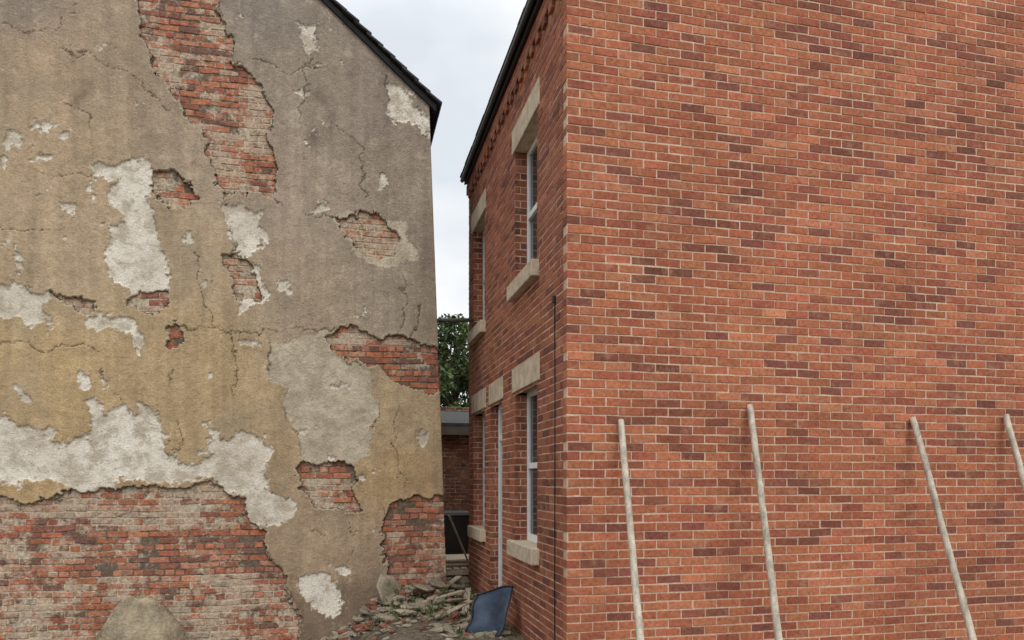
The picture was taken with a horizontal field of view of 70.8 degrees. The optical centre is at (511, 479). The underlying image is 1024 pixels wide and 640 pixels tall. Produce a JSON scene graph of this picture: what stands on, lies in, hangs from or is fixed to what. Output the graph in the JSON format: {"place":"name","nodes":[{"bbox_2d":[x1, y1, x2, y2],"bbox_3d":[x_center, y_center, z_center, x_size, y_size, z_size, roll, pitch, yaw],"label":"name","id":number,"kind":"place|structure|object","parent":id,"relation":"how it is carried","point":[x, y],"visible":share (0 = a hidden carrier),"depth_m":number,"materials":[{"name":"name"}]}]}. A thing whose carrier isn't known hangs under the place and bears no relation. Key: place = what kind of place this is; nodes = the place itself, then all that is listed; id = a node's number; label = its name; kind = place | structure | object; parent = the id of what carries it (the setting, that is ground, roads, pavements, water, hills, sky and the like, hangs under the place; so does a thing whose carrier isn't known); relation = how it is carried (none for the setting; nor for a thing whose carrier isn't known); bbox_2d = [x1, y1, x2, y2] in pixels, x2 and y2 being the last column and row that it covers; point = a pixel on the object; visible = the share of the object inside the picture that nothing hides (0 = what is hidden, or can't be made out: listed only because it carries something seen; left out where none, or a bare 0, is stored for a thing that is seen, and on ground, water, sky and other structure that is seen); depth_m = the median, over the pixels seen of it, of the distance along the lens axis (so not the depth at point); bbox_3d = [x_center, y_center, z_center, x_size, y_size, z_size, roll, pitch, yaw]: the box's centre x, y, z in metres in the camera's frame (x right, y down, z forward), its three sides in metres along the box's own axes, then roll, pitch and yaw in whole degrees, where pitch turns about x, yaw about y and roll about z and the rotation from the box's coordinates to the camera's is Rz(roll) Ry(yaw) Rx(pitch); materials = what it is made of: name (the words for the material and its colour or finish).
{"place":"outdoors","nodes":[
{"label":"outdoors","id":0,"kind":"place"},
{"bbox_2d":[326,582,526,639],"bbox_3d":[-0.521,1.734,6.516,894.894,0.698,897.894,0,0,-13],"label":"ground","id":1,"kind":"structure","parent":0,"point":[414,632],"depth_m":7.67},
{"bbox_2d":[95,596,188,639],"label":"render lump","id":2,"kind":"object","parent":1,"relation":"on","point":[132,618],"visible":1,"depth_m":8.26,"materials":[{"name":"beige concrete"}]},
{"bbox_2d":[0,0,443,639],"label":"render coat","id":3,"kind":"object","parent":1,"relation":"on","point":[252,402],"visible":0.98,"depth_m":8.75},
{"bbox_2d":[0,0,446,639],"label":"brickwork","id":4,"kind":"object","parent":1,"relation":"on","point":[194,560],"visible":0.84,"depth_m":8.73,"materials":[{"name":"brick"}]},
{"bbox_2d":[292,581,512,639],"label":"rubble pile","id":5,"kind":"object","parent":1,"relation":"on","point":[347,632],"visible":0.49,"depth_m":8.33,"materials":[{"name":"stone"}]},
{"bbox_2d":[376,573,401,601],"bbox_3d":[-1.502,1.368,8.972,0.391,0.397,0.253,0,0,-39],"label":"render slab","id":6,"kind":"object","parent":5,"relation":"on","point":[386,585],"depth_m":8.94,"materials":[{"name":"paint"}]},
{"bbox_2d":[400,603,421,609],"bbox_3d":[-1.197,1.486,8.444,0.238,0.075,0.153,0,0,-30],"label":"render slab","id":7,"kind":"object","parent":5,"relation":"on","point":[410,606],"depth_m":8.41,"materials":[{"name":"paint"}]},
{"bbox_2d":[412,583,434,591],"bbox_3d":[-1.097,1.335,8.928,0.250,0.125,0.395,0,0,7],"label":"render slab","id":8,"kind":"object","parent":5,"relation":"on","point":[423,587],"depth_m":8.81,"materials":[{"name":"paint"}]},
{"bbox_2d":[428,579,447,588],"bbox_3d":[-0.955,1.332,9.218,0.286,0.128,0.164,0,0,-45],"label":"render slab","id":9,"kind":"object","parent":5,"relation":"on","point":[436,583],"depth_m":9.19,"materials":[{"name":"paint"}]},
{"bbox_2d":[422,590,464,602],"bbox_3d":[-0.917,1.448,8.821,0.806,0.114,0.080,0,0,-43],"label":"timber plank","id":10,"kind":"object","parent":5,"relation":"on","point":[447,595],"visible":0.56,"depth_m":8.90,"materials":[{"name":"beige wood"}]},
{"bbox_2d":[427,576,461,599],"bbox_3d":[-0.890,1.437,9.700,0.080,0.028,2.008,0,0,6],"label":"timber plank","id":11,"kind":"object","parent":5,"relation":"on","point":[451,581],"visible":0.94,"depth_m":9.74,"materials":[{"name":"beige wood"}]},
{"bbox_2d":[446,581,463,589],"bbox_3d":[-0.825,1.467,9.975,0.334,0.126,0.215,0,0,-45],"label":"render slab","id":12,"kind":"object","parent":5,"relation":"on","point":[455,586],"depth_m":9.91,"materials":[{"name":"paint"}]},
{"bbox_2d":[446,598,466,602],"bbox_3d":[-0.678,1.456,8.674,0.192,0.094,0.266,0,0,-45],"label":"render slab","id":13,"kind":"object","parent":5,"relation":"on","point":[456,600],"depth_m":8.60,"materials":[{"name":"paint"}]},
{"bbox_2d":[446,600,472,615],"bbox_3d":[-0.632,1.501,8.476,0.080,0.061,0.721,0,0,21],"label":"timber plank","id":14,"kind":"object","parent":5,"relation":"on","point":[456,608],"visible":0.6,"depth_m":8.48,"materials":[{"name":"beige wood"}]},
{"bbox_2d":[462,588,470,610],"bbox_3d":[-0.565,1.490,9.005,0.080,0.075,1.426,0,0,-2],"label":"timber plank","id":15,"kind":"object","parent":5,"relation":"on","point":[468,590],"visible":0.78,"depth_m":9.12,"materials":[{"name":"beige wood"}]},
{"bbox_2d":[356,578,516,638],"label":"weeds","id":16,"kind":"object","parent":1,"relation":"on","point":[420,608],"visible":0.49,"depth_m":8.49,"materials":[{"name":"green plant"}]},
{"bbox_2d":[437,313,468,407],"bbox_3d":[-1.782,-1.627,22.075,4.253,7.008,4.674,0,0,31],"label":"tree","id":17,"kind":"object","parent":1,"relation":"on","point":[453,369],"visible":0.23,"depth_m":21.20,"materials":[{"name":"green plant"}]},
{"bbox_2d":[440,407,468,553],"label":"brick outbuilding","id":18,"kind":"structure","parent":1,"relation":"on","point":[455,437],"depth_m":14.72,"materials":[{"name":"brick"}]},
{"bbox_2d":[444,510,468,553],"bbox_3d":[-1.054,1.047,12.507,0.603,1.030,0.786,0,0,-13],"label":"wheelie bin","id":19,"kind":"object","parent":1,"relation":"on","point":[460,519],"visible":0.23,"depth_m":12.18,"materials":[{"name":"black plastic"}]},
{"bbox_2d":[446,566,468,583],"bbox_3d":[-0.822,1.447,11.332,0.800,0.237,0.970,0,0,-13],"label":"wooden pallet","id":20,"kind":"object","parent":1,"relation":"on","point":[453,572],"visible":0.24,"depth_m":10.86,"materials":[{"name":"wood"}]},
{"bbox_2d":[448,515,468,564],"bbox_3d":[-0.726,1.045,10.764,0.489,1.062,0.031,0,0,-26],"label":"timber batten","id":21,"kind":"object","parent":1,"relation":"on","point":[457,535],"visible":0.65,"depth_m":10.72,"materials":[{"name":"wood"}]},
{"bbox_2d":[465,585,513,636],"bbox_3d":[-0.237,1.344,7.386,0.460,0.533,0.264,0,0,31],"label":"blue plastic sheet","id":22,"kind":"object","parent":1,"relation":"on","point":[489,609],"visible":0.95,"depth_m":7.38,"materials":[{"name":"blue plastic"}]},
{"bbox_2d":[498,405,501,586],"bbox_3d":[-0.118,0.323,8.888,0.090,2.494,0.069,0,0,-13],"label":"frame","id":23,"kind":"object","parent":1,"relation":"on","point":[499,500],"visible":0.26,"depth_m":8.85,"materials":[{"name":"white paint"}]},
{"bbox_2d":[469,0,562,639],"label":"front wall","id":24,"kind":"structure","parent":1,"relation":"on","point":[519,330],"depth_m":7.04,"materials":[{"name":"red brick"}]},
{"bbox_2d":[467,320,485,345],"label":"sill","id":25,"kind":"structure","parent":24,"relation":"attached to","point":[476,332],"depth_m":9.47,"materials":[{"name":"stone"}]},
{"bbox_2d":[473,232,482,325],"bbox_3d":[-0.453,-2.734,10.093,0.183,1.470,0.031,0,0,-13],"label":"jamb","id":26,"kind":"object","parent":25,"relation":"on","point":[478,268],"visible":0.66,"depth_m":10.08,"materials":[{"name":"red brick"}]},
{"bbox_2d":[483,231,484,319],"bbox_3d":[-0.376,-2.755,10.065,0.060,1.418,0.059,0,0,-13],"label":"frame","id":27,"kind":"object","parent":25,"relation":"on","point":[483,275],"visible":0.26,"depth_m":10.03,"materials":[{"name":"white paint"}]},
{"bbox_2d":[467,525,485,541],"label":"sill","id":28,"kind":"structure","parent":24,"relation":"attached to","point":[477,532],"depth_m":9.47,"materials":[{"name":"stone"}]},
{"bbox_2d":[473,416,482,524],"bbox_3d":[-0.452,-0.125,10.093,0.184,1.544,0.032,0,0,-13],"label":"jamb","id":29,"kind":"object","parent":28,"relation":"on","point":[478,467],"visible":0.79,"depth_m":10.08,"materials":[{"name":"red brick"}]},
{"bbox_2d":[483,414,484,520],"bbox_3d":[-0.376,-0.145,10.065,0.060,1.558,0.059,0,0,-13],"label":"frame","id":30,"kind":"object","parent":28,"relation":"on","point":[483,464],"visible":0.45,"depth_m":10.03,"materials":[{"name":"white paint"}]},
{"bbox_2d":[471,188,485,233],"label":"lintel","id":31,"kind":"structure","parent":24,"relation":"attached to","point":[478,220],"depth_m":9.68,"materials":[{"name":"stone"}]},
{"bbox_2d":[471,388,497,414],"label":"lintel","id":32,"kind":"structure","parent":24,"relation":"attached to","point":[478,401],"depth_m":9.61,"materials":[{"name":"stone"}]},
{"bbox_2d":[490,407,497,589],"bbox_3d":[-0.181,0.537,8.924,0.183,2.866,0.032,0,0,-13],"label":"jamb","id":33,"kind":"object","parent":24,"relation":"attached to","point":[494,495],"visible":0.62,"depth_m":8.90,"materials":[{"name":"red brick"}]},
{"bbox_2d":[502,401,502,581],"bbox_3d":[-0.019,0.537,8.225,0.184,2.866,0.033,0,0,-13],"label":"jamb","id":34,"kind":"object","parent":24,"relation":"attached to","point":[502,485],"visible":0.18,"depth_m":8.21,"materials":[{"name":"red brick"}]},
{"bbox_2d":[489,376,518,405],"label":"lintel","id":35,"kind":"structure","parent":24,"relation":"attached to","point":[496,391],"depth_m":8.47,"materials":[{"name":"stone"}]},
{"bbox_2d":[466,0,550,195],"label":"corbel course","id":36,"kind":"object","parent":24,"relation":"attached to","point":[536,26],"visible":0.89,"depth_m":7.56,"materials":[{"name":"red brick"}]},
{"bbox_2d":[465,0,542,184],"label":"soffit","id":37,"kind":"structure","parent":36,"relation":"on","point":[519,55],"depth_m":7.71,"materials":[{"name":"black plastic"}]},
{"bbox_2d":[464,0,539,184],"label":"fascia","id":38,"kind":"structure","parent":37,"relation":"attached to","point":[528,24],"depth_m":7.68,"materials":[{"name":"black plastic"}]},
{"bbox_2d":[460,0,535,182],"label":"gutter","id":39,"kind":"object","parent":38,"relation":"attached to","point":[522,24],"visible":1,"depth_m":7.78,"materials":[{"name":"black plastic"}]},
{"bbox_2d":[460,0,528,177],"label":"roof slates","id":40,"kind":"object","parent":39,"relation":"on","point":[522,13],"visible":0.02,"depth_m":8.01,"materials":[{"name":"grey stone"}]},
{"bbox_2d":[468,0,554,197],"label":"eaves corbel","id":41,"kind":"object","parent":24,"relation":"attached to","point":[551,7],"visible":1,"depth_m":7.49,"materials":[{"name":"red brick"}]},
{"bbox_2d":[507,259,538,301],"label":"sill","id":42,"kind":"structure","parent":24,"relation":"attached to","point":[523,280],"depth_m":6.97,"materials":[{"name":"stone"}]},
{"bbox_2d":[514,152,526,276],"bbox_3d":[0.116,-2.734,7.638,0.185,1.470,0.031,0,0,-13],"label":"jamb","id":43,"kind":"object","parent":42,"relation":"on","point":[520,215],"visible":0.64,"depth_m":7.62,"materials":[{"name":"red brick"}]},
{"bbox_2d":[527,151,530,262],"bbox_3d":[0.193,-2.755,7.610,0.060,1.418,0.059,0,0,-13],"label":"frame","id":44,"kind":"object","parent":42,"relation":"on","point":[528,207],"visible":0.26,"depth_m":7.58,"materials":[{"name":"white paint"}]},
{"bbox_2d":[507,540,538,564],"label":"sill","id":45,"kind":"structure","parent":24,"relation":"attached to","point":[526,551],"depth_m":7.00,"materials":[{"name":"stone"}]},
{"bbox_2d":[514,395,526,539],"bbox_3d":[0.117,-0.125,7.638,0.184,1.544,0.032,0,0,-13],"label":"jamb","id":46,"kind":"object","parent":45,"relation":"on","point":[520,482],"visible":0.81,"depth_m":7.62,"materials":[{"name":"red brick"}]},
{"bbox_2d":[527,392,530,533],"bbox_3d":[0.193,-0.145,7.610,0.060,1.558,0.059,0,0,-13],"label":"frame","id":47,"kind":"object","parent":45,"relation":"on","point":[528,461],"visible":0.45,"depth_m":7.58,"materials":[{"name":"white paint"}]},
{"bbox_2d":[527,534,536,542],"bbox_3d":[0.282,0.599,7.200,0.068,0.070,0.780,0,0,-13],"label":"frame bottom","id":48,"kind":"object","parent":45,"relation":"on","point":[532,537],"visible":0.36,"depth_m":7.36,"materials":[{"name":"white paint"}]},
{"bbox_2d":[531,395,536,534],"bbox_3d":[0.286,-0.153,7.201,0.004,1.454,0.800,0,0,-13],"label":"glass","id":49,"kind":"object","parent":48,"relation":"on","point":[533,460],"depth_m":7.43,"materials":[{"name":"grey glass"}]},
{"bbox_2d":[537,384,537,541],"bbox_3d":[0.327,-0.125,6.734,0.184,1.544,0.032,0,0,-13],"label":"jamb","id":50,"kind":"object","parent":45,"relation":"on","point":[537,439],"visible":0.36,"depth_m":6.72,"materials":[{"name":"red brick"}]},
{"bbox_2d":[512,77,539,155],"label":"lintel","id":51,"kind":"structure","parent":24,"relation":"attached to","point":[524,133],"depth_m":7.18,"materials":[{"name":"stone"}]},
{"bbox_2d":[512,352,539,393],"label":"lintel","id":52,"kind":"structure","parent":24,"relation":"attached to","point":[526,373],"depth_m":7.11,"materials":[{"name":"stone"}]},
{"bbox_2d":[554,303,554,639],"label":"wall cable","id":53,"kind":"object","parent":24,"relation":"attached to","point":[554,471],"depth_m":6.13,"materials":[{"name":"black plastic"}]},
{"bbox_2d":[563,0,566,639],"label":"corner bed","id":54,"kind":"object","parent":24,"relation":"attached to","point":[564,353],"visible":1,"depth_m":5.87,"materials":[{"name":"red brick"}]},
{"bbox_2d":[618,419,643,639],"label":"scaffold pole","id":55,"kind":"object","parent":1,"relation":"on","point":[632,549],"visible":1,"depth_m":5.52,"materials":[{"name":"metal"}]},
{"bbox_2d":[747,404,782,639],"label":"scaffold pole","id":56,"kind":"object","parent":1,"relation":"on","point":[766,543],"visible":1,"depth_m":5.77,"materials":[{"name":"metal"}]},
{"bbox_2d":[562,0,1023,639],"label":"gable wall","id":57,"kind":"structure","parent":1,"relation":"on","point":[798,224],"depth_m":6.29,"materials":[{"name":"red brick"}]},
{"bbox_2d":[910,417,976,639],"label":"scaffold pole","id":58,"kind":"object","parent":1,"relation":"on","point":[967,618],"visible":1,"depth_m":6.14,"materials":[{"name":"metal"}]},
{"bbox_2d":[1003,414,1023,492],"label":"scaffold pole","id":59,"kind":"object","parent":1,"relation":"on","point":[1013,445],"visible":1,"depth_m":6.63,"materials":[{"name":"metal"}]},
{"bbox_3d":[-1.951,-1.210,13.047,0.495,7.160,7.400,0,0,-13],"label":"side wall","id":60,"kind":"object","parent":1,"relation":"on","visible":0},
{"bbox_2d":[321,0,435,134],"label":"roof deck","id":61,"kind":"structure","parent":60,"relation":"on","point":[377,51],"depth_m":9.15,"materials":[{"name":"black wood"}]},
{"bbox_2d":[329,0,441,144],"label":"roof slates","id":62,"kind":"object","parent":61,"relation":"on","point":[367,33],"visible":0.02,"depth_m":9.15,"materials":[{"name":"grey stone"}]},
{"bbox_2d":[437,318,473,321],"bbox_3d":[-0.838,-2.195,9.887,0.640,0.102,0.053,0,0,-17],"label":"waste pipe","id":63,"kind":"object","parent":60,"relation":"attached to","point":[457,320],"visible":0.79,"depth_m":9.89,"materials":[{"name":"black plastic"}]},
{"bbox_2d":[336,0,526,406],"label":"sky","id":64,"kind":"structure","parent":0,"point":[457,49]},
{"bbox_2d":[445,554,468,566],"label":"stacked boards","id":65,"kind":"object","parent":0,"point":[456,560],"visible":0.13,"depth_m":11.00,"materials":[{"name":"wood"}]},
{"bbox_3d":[0.282,-2.081,7.200,0.068,0.070,0.780,0,0,-13],"label":"frame bottom","id":66,"kind":"object","parent":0,"visible":0},
{"bbox_2d":[531,146,536,258],"bbox_3d":[0.286,-2.763,7.201,0.004,1.314,0.800,0,0,-13],"label":"glass","id":67,"kind":"object","parent":66,"relation":"on","point":[533,203],"visible":0.14,"depth_m":7.43,"materials":[{"name":"grey glass"}]},
{"bbox_3d":[0.284,-2.422,7.200,0.039,0.612,0.028,0,0,-13],"label":"glazing bar bottom","id":68,"kind":"object","parent":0,"visible":0},
{"bbox_2d":[528,202,536,220],"bbox_3d":[0.280,-2.758,7.200,0.056,0.060,0.780,0,0,-13],"label":"meeting rail","id":69,"kind":"object","parent":68,"relation":"on","point":[532,213],"visible":0.34,"depth_m":7.39,"materials":[{"name":"white paint"}]},
{"bbox_2d":[529,137,536,155],"bbox_3d":[0.288,-3.126,7.201,0.056,0.675,0.780,0,0,-13],"label":"window","id":70,"kind":"structure","parent":69,"relation":"on","point":[532,147],"depth_m":7.41,"materials":[{"name":"white paint"}]},
{"bbox_3d":[0.284,0.223,7.200,0.039,0.682,0.028,0,0,-13],"label":"glazing bar bottom","id":71,"kind":"object","parent":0,"visible":0},
{"bbox_2d":[528,462,536,468],"bbox_3d":[0.280,-0.148,7.200,0.056,0.060,0.780,0,0,-13],"label":"meeting rail","id":72,"kind":"object","parent":71,"relation":"on","point":[532,465],"visible":0.45,"depth_m":7.38,"materials":[{"name":"white paint"}]},
{"bbox_2d":[529,389,536,396],"bbox_3d":[0.288,-0.550,7.201,0.056,0.745,0.780,0,0,-13],"label":"window","id":73,"kind":"structure","parent":72,"relation":"on","point":[532,393],"depth_m":7.41,"materials":[{"name":"white paint"}]}
]}

